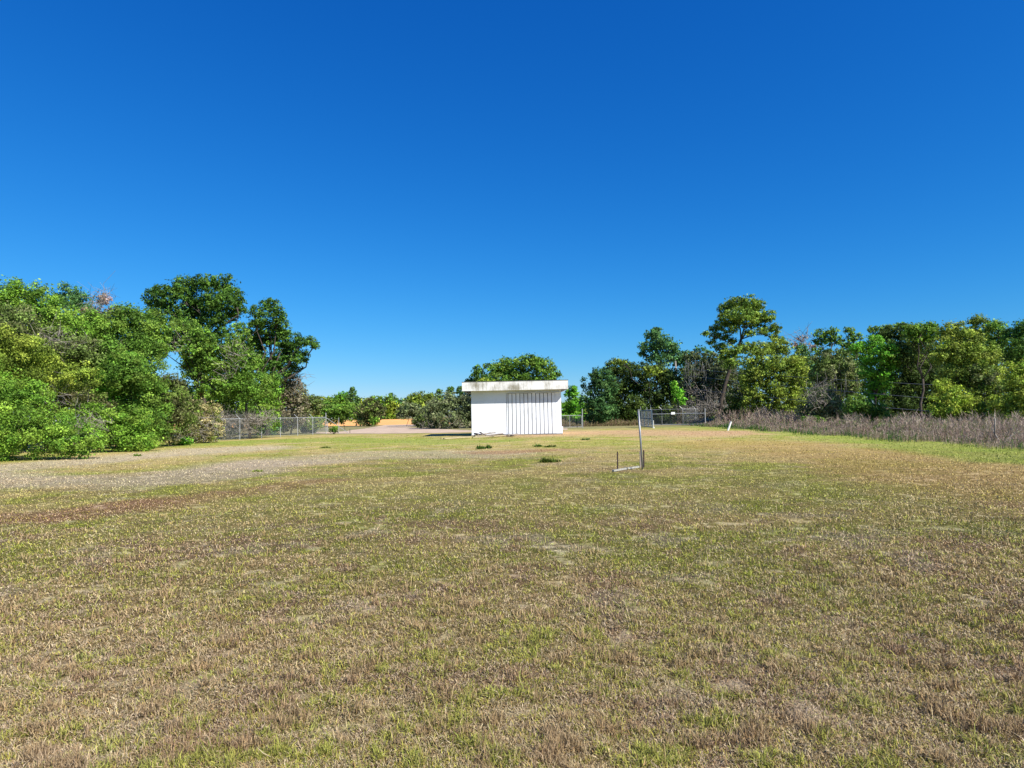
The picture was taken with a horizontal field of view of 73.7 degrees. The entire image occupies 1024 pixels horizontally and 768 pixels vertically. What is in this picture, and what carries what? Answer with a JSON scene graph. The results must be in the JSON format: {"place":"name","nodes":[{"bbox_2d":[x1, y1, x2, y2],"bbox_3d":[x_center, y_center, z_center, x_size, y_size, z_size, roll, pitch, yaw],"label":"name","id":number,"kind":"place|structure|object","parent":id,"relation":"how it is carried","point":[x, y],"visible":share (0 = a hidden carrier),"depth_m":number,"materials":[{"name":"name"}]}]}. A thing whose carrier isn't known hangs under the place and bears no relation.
{"place":"outdoors","nodes":[
{"label":"outdoors","id":0,"kind":"place"},
{"bbox_2d":[73,419,411,429],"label":"sand field","id":1,"kind":"structure","parent":0,"point":[389,422],"depth_m":171.09,"materials":[{"name":"beige sand"}]},
{"bbox_2d":[292,394,330,424],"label":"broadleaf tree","id":2,"kind":"object","parent":1,"relation":"on","point":[315,407],"visible":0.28,"depth_m":149.58,"materials":[{"name":"green plant"}]},
{"bbox_2d":[343,386,360,405],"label":"pine tree","id":3,"kind":"object","parent":1,"relation":"on","point":[355,399],"visible":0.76,"depth_m":239.59,"materials":[{"name":"green plant"}]},
{"bbox_2d":[434,388,443,418],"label":"pine tree","id":4,"kind":"object","parent":1,"relation":"on","point":[438,392],"visible":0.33,"depth_m":154.67,"materials":[{"name":"green plant"}]},
{"bbox_2d":[370,425,414,427],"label":"dirt track","id":5,"kind":"structure","parent":0,"point":[387,426],"depth_m":120.62,"materials":[{"name":"beige soil"}]},
{"bbox_2d":[308,427,566,433],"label":"dirt road","id":6,"kind":"structure","parent":0,"point":[391,430],"depth_m":79.68,"materials":[{"name":"beige soil"}]},
{"bbox_2d":[0,408,1023,767],"bbox_3d":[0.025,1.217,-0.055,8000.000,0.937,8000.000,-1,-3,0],"label":"ground","id":7,"kind":"structure","parent":0,"point":[712,438],"depth_m":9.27,"materials":[{"name":"green plant"}]},
{"bbox_2d":[0,322,105,452],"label":"tree","id":8,"kind":"object","parent":7,"relation":"on","point":[54,376],"visible":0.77,"depth_m":39.18,"materials":[{"name":"green plant"}]},
{"bbox_2d":[0,300,107,450],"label":"tree","id":9,"kind":"object","parent":7,"relation":"on","point":[82,351],"visible":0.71,"depth_m":42.21,"materials":[{"name":"green plant"}]},
{"bbox_2d":[0,360,109,460],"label":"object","id":10,"kind":"object","parent":7,"relation":"on","point":[60,437],"visible":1,"depth_m":31.86,"materials":[{"name":"green plant"}]},
{"bbox_2d":[0,275,111,449],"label":"broadleaf tree","id":11,"kind":"object","parent":7,"relation":"on","point":[43,305],"visible":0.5,"depth_m":45.24,"materials":[{"name":"green plant"}]},
{"bbox_2d":[15,377,119,422],"bbox_3d":[-27.570,1.548,42.804,6.896,5.431,5.191,-1,-3,0],"label":"shrub","id":12,"kind":"object","parent":7,"relation":"on","point":[102,397],"visible":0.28,"depth_m":41.93,"materials":[{"name":"green plant"}]},
{"bbox_2d":[3,308,140,431],"bbox_3d":[-39.674,-0.747,56.988,20.467,11.814,11.115,-1,-3,0],"label":"oak tree","id":13,"kind":"object","parent":7,"relation":"on","point":[88,366],"depth_m":57.37,"materials":[{"name":"green plant"}]},
{"bbox_2d":[47,280,97,446],"bbox_3d":[-32.881,-1.580,50.047,5.017,12.597,5.027,-1,-3,0],"label":"broadleaf tree","id":14,"kind":"object","parent":7,"relation":"on","point":[76,296],"visible":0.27,"depth_m":50.24,"materials":[{"name":"green plant"}]},
{"bbox_2d":[74,270,117,446],"bbox_3d":[-29.213,-1.744,48.736,3.775,12.599,4.507,0,-3,-31],"label":"bare tree","id":15,"kind":"object","parent":7,"relation":"on","point":[102,299],"visible":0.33,"depth_m":48.85,"materials":[{"name":"brown plant"}]},
{"bbox_2d":[52,401,165,452],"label":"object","id":16,"kind":"object","parent":7,"relation":"on","point":[120,436],"visible":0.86,"depth_m":38.90,"materials":[{"name":"green plant"}]},
{"bbox_2d":[65,301,177,372],"bbox_3d":[-27.270,-0.644,46.880,7.773,10.259,5.134,-1,-3,0],"label":"broadleaf tree","id":17,"kind":"object","parent":7,"relation":"on","point":[149,333],"visible":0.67,"depth_m":46.65,"materials":[{"name":"green plant"}]},
{"bbox_2d":[69,347,174,442],"bbox_3d":[-24.975,1.026,43.932,7.176,6.499,4.969,-3,-3,29],"label":"shrub","id":18,"kind":"object","parent":7,"relation":"on","point":[145,383],"visible":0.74,"depth_m":42.95,"materials":[{"name":"green plant"}]},
{"bbox_2d":[91,351,154,431],"bbox_3d":[-24.739,1.022,43.531,4.691,6.472,2.674,-1,-3,0],"label":"shrub","id":19,"kind":"object","parent":7,"relation":"on","point":[111,395],"visible":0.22,"depth_m":43.18,"materials":[{"name":"green plant"}]},
{"bbox_2d":[165,374,190,418],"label":"shrub","id":20,"kind":"object","parent":7,"relation":"on","point":[183,381],"visible":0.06,"depth_m":60.59,"materials":[{"name":"green plant"}]},
{"bbox_2d":[151,371,205,445],"bbox_3d":[-23.816,1.763,46.645,4.994,5.183,3.978,-1,-3,0],"label":"shrub","id":21,"kind":"object","parent":7,"relation":"on","point":[183,418],"visible":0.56,"depth_m":46.09,"materials":[{"name":"green plant"}]},
{"bbox_2d":[168,436,196,445],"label":"bush","id":22,"kind":"object","parent":7,"relation":"on","point":[185,441],"visible":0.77,"depth_m":47.44,"materials":[{"name":"green plant"}]},
{"bbox_2d":[140,273,248,438],"bbox_3d":[-30.302,-2.657,63.930,11.027,15.889,5.762,-1,-3,0],"label":"oak tree","id":23,"kind":"object","parent":7,"relation":"on","point":[184,291],"visible":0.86,"depth_m":63.90,"materials":[{"name":"green plant"}]},
{"bbox_2d":[174,398,225,442],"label":"bush","id":24,"kind":"object","parent":7,"relation":"on","point":[211,430],"visible":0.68,"depth_m":51.70,"materials":[{"name":"beige plant"}]},
{"bbox_2d":[153,316,260,440],"bbox_3d":[-25.980,-0.489,57.729,10.331,10.803,4.857,-1,-3,0],"label":"broadleaf tree","id":25,"kind":"object","parent":7,"relation":"on","point":[197,344],"visible":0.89,"depth_m":57.46,"materials":[{"name":"green plant"}]},
{"bbox_2d":[175,369,286,437],"bbox_3d":[-27.652,1.995,66.457,12.696,6.694,6.851,-2,-3,7],"label":"shrub","id":26,"kind":"object","parent":7,"relation":"on","point":[270,403],"visible":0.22,"depth_m":64.89,"materials":[{"name":"green plant"}]},
{"bbox_2d":[222,427,242,438],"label":"bush","id":27,"kind":"object","parent":7,"relation":"on","point":[233,435],"visible":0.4,"depth_m":61.25,"materials":[{"name":"grey plant"}]},
{"bbox_2d":[173,337,295,430],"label":"oak tree","id":28,"kind":"object","parent":7,"relation":"on","point":[186,374],"visible":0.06,"depth_m":77.70,"materials":[{"name":"green plant"}]},
{"bbox_2d":[212,321,274,438],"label":"broadleaf tree","id":29,"kind":"object","parent":7,"relation":"on","point":[244,383],"visible":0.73,"depth_m":60.28,"materials":[{"name":"green plant"}]},
{"bbox_2d":[219,402,286,439],"bbox_3d":[-23.659,3.027,60.341,7.519,3.882,4.623,-1,-3,0],"label":"vine thicket","id":30,"kind":"object","parent":7,"relation":"on","point":[254,420],"visible":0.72,"depth_m":60.07,"materials":[{"name":"grey plant"}]},
{"bbox_2d":[254,423,282,434],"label":"bush","id":31,"kind":"object","parent":7,"relation":"on","point":[271,431],"visible":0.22,"depth_m":72.73,"materials":[{"name":"green plant"}]},
{"bbox_2d":[217,413,325,440],"bbox_3d":[-22.263,3.939,64.724,0.481,2.390,18.933,-2,-3,13],"label":"chain link fence","id":32,"kind":"object","parent":7,"relation":"on","point":[304,422],"visible":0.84,"depth_m":64.91,"materials":[{"name":"metal"}]},
{"bbox_2d":[242,297,320,435],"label":"oak tree","id":33,"kind":"object","parent":7,"relation":"on","point":[289,352],"visible":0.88,"depth_m":71.86,"materials":[{"name":"green plant"}]},
{"bbox_2d":[274,364,312,434],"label":"shrub","id":34,"kind":"object","parent":7,"relation":"on","point":[292,387],"visible":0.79,"depth_m":73.36,"materials":[{"name":"brown plant"}]},
{"bbox_2d":[276,414,324,432],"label":"bush","id":35,"kind":"object","parent":7,"relation":"on","point":[308,426],"visible":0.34,"depth_m":77.55,"materials":[{"name":"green plant"}]},
{"bbox_2d":[328,425,337,433],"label":"bush","id":36,"kind":"object","parent":7,"relation":"on","point":[333,429],"visible":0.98,"depth_m":71.87,"materials":[{"name":"green plant"}]},
{"bbox_2d":[320,398,359,424],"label":"oak tree","id":37,"kind":"object","parent":7,"relation":"on","point":[334,410],"visible":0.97,"depth_m":134.38,"materials":[{"name":"green plant"}]},
{"bbox_2d":[333,391,352,406],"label":"broadleaf tree","id":38,"kind":"object","parent":7,"relation":"on","point":[340,396],"visible":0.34,"depth_m":261.14,"materials":[{"name":"green plant"}]},
{"bbox_2d":[353,397,386,426],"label":"oak tree","id":39,"kind":"object","parent":7,"relation":"on","point":[366,413],"visible":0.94,"depth_m":128.87,"materials":[{"name":"green plant"}]},
{"bbox_2d":[363,395,384,406],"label":"broadleaf tree","id":40,"kind":"object","parent":7,"relation":"on","point":[378,398],"visible":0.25,"depth_m":261.32,"materials":[{"name":"green plant"}]},
{"bbox_2d":[369,416,379,425],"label":"bush","id":41,"kind":"object","parent":7,"relation":"on","point":[375,419],"visible":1,"depth_m":127.56,"materials":[{"name":"green plant"}]},
{"bbox_2d":[382,392,398,414],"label":"broadleaf tree","id":42,"kind":"object","parent":7,"relation":"on","point":[389,399],"visible":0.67,"depth_m":260.51,"materials":[{"name":"green plant"}]},
{"bbox_2d":[383,401,403,418],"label":"broadleaf tree","id":43,"kind":"object","parent":7,"relation":"on","point":[389,408],"visible":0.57,"depth_m":259.17,"materials":[{"name":"green plant"}]},
{"bbox_2d":[394,400,424,425],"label":"broadleaf tree","id":44,"kind":"object","parent":7,"relation":"on","point":[404,410],"visible":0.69,"depth_m":116.94,"materials":[{"name":"green plant"}]},
{"bbox_2d":[403,390,442,410],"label":"broadleaf tree","id":45,"kind":"object","parent":7,"relation":"on","point":[415,398],"visible":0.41,"depth_m":124.02,"materials":[{"name":"green plant"}]},
{"bbox_2d":[411,406,437,427],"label":"shrub","id":46,"kind":"object","parent":7,"relation":"on","point":[419,420],"visible":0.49,"depth_m":95.57,"materials":[{"name":"green plant"}]},
{"bbox_2d":[421,390,471,428],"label":"shrub","id":47,"kind":"object","parent":7,"relation":"on","point":[460,407],"visible":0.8,"depth_m":89.34,"materials":[{"name":"green plant"}]},
{"bbox_2d":[464,364,491,381],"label":"oak tree","id":48,"kind":"object","parent":7,"relation":"on","point":[475,375],"visible":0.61,"depth_m":89.56,"materials":[{"name":"green plant"}]},
{"bbox_2d":[462,380,567,435],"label":"shed","id":49,"kind":"structure","parent":7,"relation":"on","point":[529,407],"depth_m":54.95,"materials":[{"name":"concrete"}]},
{"bbox_2d":[506,393,555,433],"bbox_3d":[1.535,2.408,54.998,3.948,3.347,0.096,-1,-3,0],"label":"door","id":50,"kind":"structure","parent":49,"relation":"in","point":[527,413],"depth_m":54.97,"materials":[{"name":"white metal"}]},
{"bbox_2d":[479,352,563,380],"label":"oak tree","id":51,"kind":"object","parent":7,"relation":"on","point":[502,368],"visible":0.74,"depth_m":91.55,"materials":[{"name":"green plant"}]},
{"bbox_2d":[538,457,560,462],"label":"weed","id":52,"kind":"object","parent":7,"relation":"on","point":[547,460],"visible":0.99,"depth_m":23.19,"materials":[{"name":"green plant"}]},
{"bbox_2d":[561,415,581,427],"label":"chain link gate","id":53,"kind":"structure","parent":7,"relation":"on","point":[572,419],"depth_m":76.89,"materials":[{"name":"metal"}]},
{"bbox_2d":[561,385,586,421],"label":"broadleaf tree","id":54,"kind":"object","parent":7,"relation":"on","point":[571,403],"visible":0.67,"depth_m":107.60,"materials":[{"name":"green plant"}]},
{"bbox_2d":[577,366,622,423],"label":"oak tree","id":55,"kind":"object","parent":7,"relation":"on","point":[603,413],"visible":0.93,"depth_m":87.61,"materials":[{"name":"green plant"}]},
{"bbox_2d":[597,357,639,421],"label":"oak tree","id":56,"kind":"object","parent":7,"relation":"on","point":[621,372],"visible":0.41,"depth_m":91.20,"materials":[{"name":"green plant"}]},
{"bbox_2d":[638,409,643,469],"bbox_3d":[3.684,1.619,19.574,0.125,1.778,0.062,-1,-3,0],"label":"metal pole","id":57,"kind":"object","parent":7,"relation":"on","point":[640,439],"visible":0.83,"depth_m":19.55,"materials":[{"name":"grey metal"}]},
{"bbox_2d":[589,404,693,420],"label":"shrub","id":58,"kind":"object","parent":7,"relation":"on","point":[650,408],"visible":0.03,"depth_m":125.81,"materials":[{"name":"green plant"}]},
{"bbox_2d":[611,358,672,423],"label":"oak tree","id":59,"kind":"object","parent":7,"relation":"on","point":[649,370],"visible":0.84,"depth_m":88.92,"materials":[{"name":"green plant"}]},
{"bbox_2d":[616,360,682,422],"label":"oak tree","id":60,"kind":"object","parent":7,"relation":"on","point":[656,399],"visible":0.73,"depth_m":89.17,"materials":[{"name":"green plant"}]},
{"bbox_2d":[636,327,686,414],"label":"oak tree","id":61,"kind":"object","parent":7,"relation":"on","point":[657,343],"visible":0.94,"depth_m":111.67,"materials":[{"name":"green plant"}]},
{"bbox_2d":[654,415,676,423],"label":"bush","id":62,"kind":"object","parent":7,"relation":"on","point":[665,420],"visible":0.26,"depth_m":91.43,"materials":[{"name":"green plant"}]},
{"bbox_2d":[640,406,699,423],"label":"chain link fence","id":63,"kind":"object","parent":7,"relation":"on","point":[673,414],"visible":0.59,"depth_m":85.70,"materials":[{"name":"metal"}]},
{"bbox_2d":[669,381,687,423],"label":"bush","id":64,"kind":"object","parent":7,"relation":"on","point":[678,398],"visible":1,"depth_m":85.73,"materials":[{"name":"green plant"}]},
{"bbox_2d":[652,412,704,424],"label":"sliding gate","id":65,"kind":"structure","parent":7,"relation":"on","point":[674,413],"depth_m":77.31,"materials":[{"name":"metal"}]},
{"bbox_2d":[668,399,707,422],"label":"bush","id":66,"kind":"object","parent":7,"relation":"on","point":[689,411],"visible":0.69,"depth_m":87.09,"materials":[{"name":"grey plant"}]},
{"bbox_2d":[681,344,712,414],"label":"broadleaf tree","id":67,"kind":"object","parent":7,"relation":"on","point":[702,349],"visible":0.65,"depth_m":104.17,"materials":[{"name":"green plant"}]},
{"bbox_2d":[679,350,716,405],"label":"oak tree","id":68,"kind":"object","parent":7,"relation":"on","point":[690,359],"visible":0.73,"depth_m":97.65,"materials":[{"name":"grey plant"}]},
{"bbox_2d":[658,356,762,417],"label":"oak tree","id":69,"kind":"object","parent":7,"relation":"on","point":[682,374],"visible":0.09,"depth_m":111.68,"materials":[{"name":"green plant"}]},
{"bbox_2d":[692,389,730,417],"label":"bush","id":70,"kind":"object","parent":7,"relation":"on","point":[709,409],"visible":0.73,"depth_m":86.72,"materials":[{"name":"grey plant"}]},
{"bbox_2d":[683,351,741,418],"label":"oak tree","id":71,"kind":"object","parent":7,"relation":"on","point":[714,385],"visible":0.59,"depth_m":95.06,"materials":[{"name":"green plant"}]},
{"bbox_2d":[700,294,786,414],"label":"oak tree","id":72,"kind":"object","parent":7,"relation":"on","point":[733,316],"visible":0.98,"depth_m":85.45,"materials":[{"name":"green plant"}]},
{"bbox_2d":[721,384,769,417],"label":"shrub","id":73,"kind":"object","parent":7,"relation":"on","point":[733,406],"visible":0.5,"depth_m":78.75,"materials":[{"name":"green plant"}]},
{"bbox_2d":[733,336,813,415],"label":"oak tree","id":74,"kind":"object","parent":7,"relation":"on","point":[794,365],"visible":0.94,"depth_m":75.49,"materials":[{"name":"green plant"}]},
{"bbox_2d":[784,324,818,396],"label":"bare tree","id":75,"kind":"object","parent":7,"relation":"on","point":[802,341],"visible":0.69,"depth_m":91.54,"materials":[{"name":"brown plant"}]},
{"bbox_2d":[793,343,816,411],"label":"broadleaf tree","id":76,"kind":"object","parent":7,"relation":"on","point":[805,352],"visible":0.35,"depth_m":83.23,"materials":[{"name":"green plant"}]},
{"bbox_2d":[799,414,826,422],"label":"bush","id":77,"kind":"object","parent":7,"relation":"on","point":[815,416],"visible":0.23,"depth_m":59.88,"materials":[{"name":"green plant"}]},
{"bbox_2d":[793,367,848,420],"bbox_3d":[28.026,1.159,61.372,4.867,5.561,3.990,-1,-3,0],"label":"shrub","id":78,"kind":"object","parent":7,"relation":"on","point":[825,408],"visible":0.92,"depth_m":61.23,"materials":[{"name":"grey plant"}]},
{"bbox_2d":[810,326,842,420],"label":"pine tree","id":79,"kind":"object","parent":7,"relation":"on","point":[823,336],"visible":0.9,"depth_m":84.53,"materials":[{"name":"green plant"}]},
{"bbox_2d":[774,346,893,418],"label":"oak tree","id":80,"kind":"object","parent":7,"relation":"on","point":[864,388],"visible":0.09,"depth_m":91.39,"materials":[{"name":"green plant"}]},
{"bbox_2d":[804,347,865,403],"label":"shrub","id":81,"kind":"object","parent":7,"relation":"on","point":[830,361],"visible":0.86,"depth_m":67.29,"materials":[{"name":"green plant"}]},
{"bbox_2d":[676,405,1023,449],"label":"dry weeds","id":82,"kind":"object","parent":7,"relation":"on","point":[970,429],"visible":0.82,"depth_m":39.38,"materials":[{"name":"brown plant"}]},
{"bbox_2d":[837,326,864,394],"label":"pine tree","id":83,"kind":"object","parent":7,"relation":"on","point":[847,344],"visible":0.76,"depth_m":82.03,"materials":[{"name":"green plant"}]},
{"bbox_2d":[682,421,1023,450],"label":"ground cover","id":84,"kind":"object","parent":7,"relation":"on","point":[795,431],"visible":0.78,"depth_m":40.63,"materials":[{"name":"brown plant"}]},
{"bbox_2d":[838,392,903,425],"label":"shrub","id":85,"kind":"object","parent":7,"relation":"on","point":[863,407],"visible":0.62,"depth_m":51.78,"materials":[{"name":"green plant"}]},
{"bbox_2d":[848,334,904,406],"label":"broadleaf tree","id":86,"kind":"object","parent":7,"relation":"on","point":[871,349],"visible":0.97,"depth_m":59.48,"materials":[{"name":"green plant"}]},
{"bbox_2d":[866,321,904,408],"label":"pine tree","id":87,"kind":"object","parent":7,"relation":"on","point":[872,330],"visible":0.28,"depth_m":74.03,"materials":[{"name":"green plant"}]},
{"bbox_2d":[876,322,954,424],"bbox_3d":[35.466,-0.910,60.368,8.052,9.334,6.453,-1,-3,0],"label":"oak tree","id":88,"kind":"object","parent":7,"relation":"on","point":[909,354],"visible":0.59,"depth_m":59.69,"materials":[{"name":"green plant"}]},
{"bbox_2d":[899,320,943,422],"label":"broadleaf tree","id":89,"kind":"object","parent":7,"relation":"on","point":[918,332],"visible":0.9,"depth_m":57.01,"materials":[{"name":"green plant"}]},
{"bbox_2d":[867,334,1023,420],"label":"oak tree","id":90,"kind":"object","parent":7,"relation":"on","point":[899,373],"visible":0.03,"depth_m":75.02,"materials":[{"name":"green plant"}]},
{"bbox_2d":[923,377,1002,423],"bbox_3d":[29.467,1.327,44.746,5.506,3.653,2.577,-1,-3,0],"label":"bush","id":91,"kind":"object","parent":7,"relation":"on","point":[952,403],"visible":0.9,"depth_m":44.20,"materials":[{"name":"green plant"}]},
{"bbox_2d":[923,318,1011,419],"bbox_3d":[32.567,-0.730,47.992,6.481,8.002,3.810,-1,-3,0],"label":"oak tree","id":92,"kind":"object","parent":7,"relation":"on","point":[953,336],"visible":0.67,"depth_m":47.74,"materials":[{"name":"green plant"}]},
{"bbox_2d":[965,312,990,407],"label":"oak tree","id":93,"kind":"object","parent":7,"relation":"on","point":[977,319],"visible":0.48,"depth_m":65.67,"materials":[{"name":"green plant"}]},
{"bbox_2d":[963,363,1008,402],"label":"shrub","id":94,"kind":"object","parent":7,"relation":"on","point":[989,379],"visible":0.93,"depth_m":46.91,"materials":[{"name":"green plant"}]},
{"bbox_2d":[982,318,1015,393],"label":"broadleaf tree","id":95,"kind":"object","parent":7,"relation":"on","point":[994,330],"visible":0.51,"depth_m":64.08,"materials":[{"name":"green plant"}]},
{"bbox_2d":[986,357,1023,426],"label":"shrub","id":96,"kind":"object","parent":7,"relation":"on","point":[1015,398],"visible":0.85,"depth_m":41.33,"materials":[{"name":"green plant"}]},
{"bbox_2d":[998,319,1023,373],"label":"oak tree","id":97,"kind":"object","parent":7,"relation":"on","point":[1017,341],"visible":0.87,"depth_m":59.76,"materials":[{"name":"green plant"}]},
{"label":"utility pole","id":98,"kind":"object","parent":7,"relation":"on","visible":0},
{"bbox_2d":[683,375,923,397],"bbox_3d":[32.166,0.521,56.003,0.044,8.257,91.363,-1,-3,-10],"label":"power line","id":99,"kind":"object","parent":98,"relation":"attached to","point":[827,389],"visible":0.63,"depth_m":62.82,"materials":[{"name":"metal"}]},
{"bbox_2d":[677,368,931,384],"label":"power line","id":100,"kind":"object","parent":98,"relation":"attached to","point":[806,377],"visible":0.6,"depth_m":66.11,"materials":[{"name":"metal"}]},
{"bbox_2d":[686,388,998,416],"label":"power line","id":101,"kind":"object","parent":98,"relation":"attached to","point":[802,400],"visible":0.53,"depth_m":68.13,"materials":[{"name":"metal"}]},
{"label":"gate stop","id":102,"kind":"object","parent":7,"relation":"on","visible":0},
{"bbox_2d":[640,407,652,427],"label":"gate leaf","id":103,"kind":"object","parent":102,"relation":"attached to","point":[648,418],"visible":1,"depth_m":72.11,"materials":[{"name":"grey paint"}]},
{"bbox_2d":[0,0,1023,420],"label":"sky","id":104,"kind":"structure","parent":0,"point":[427,192],"materials":[{"name":"blue"}]},
{"bbox_2d":[562,418,650,426],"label":"rough grass","id":105,"kind":"structure","parent":0,"point":[617,422],"depth_m":84.47,"materials":[{"name":"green plant"}]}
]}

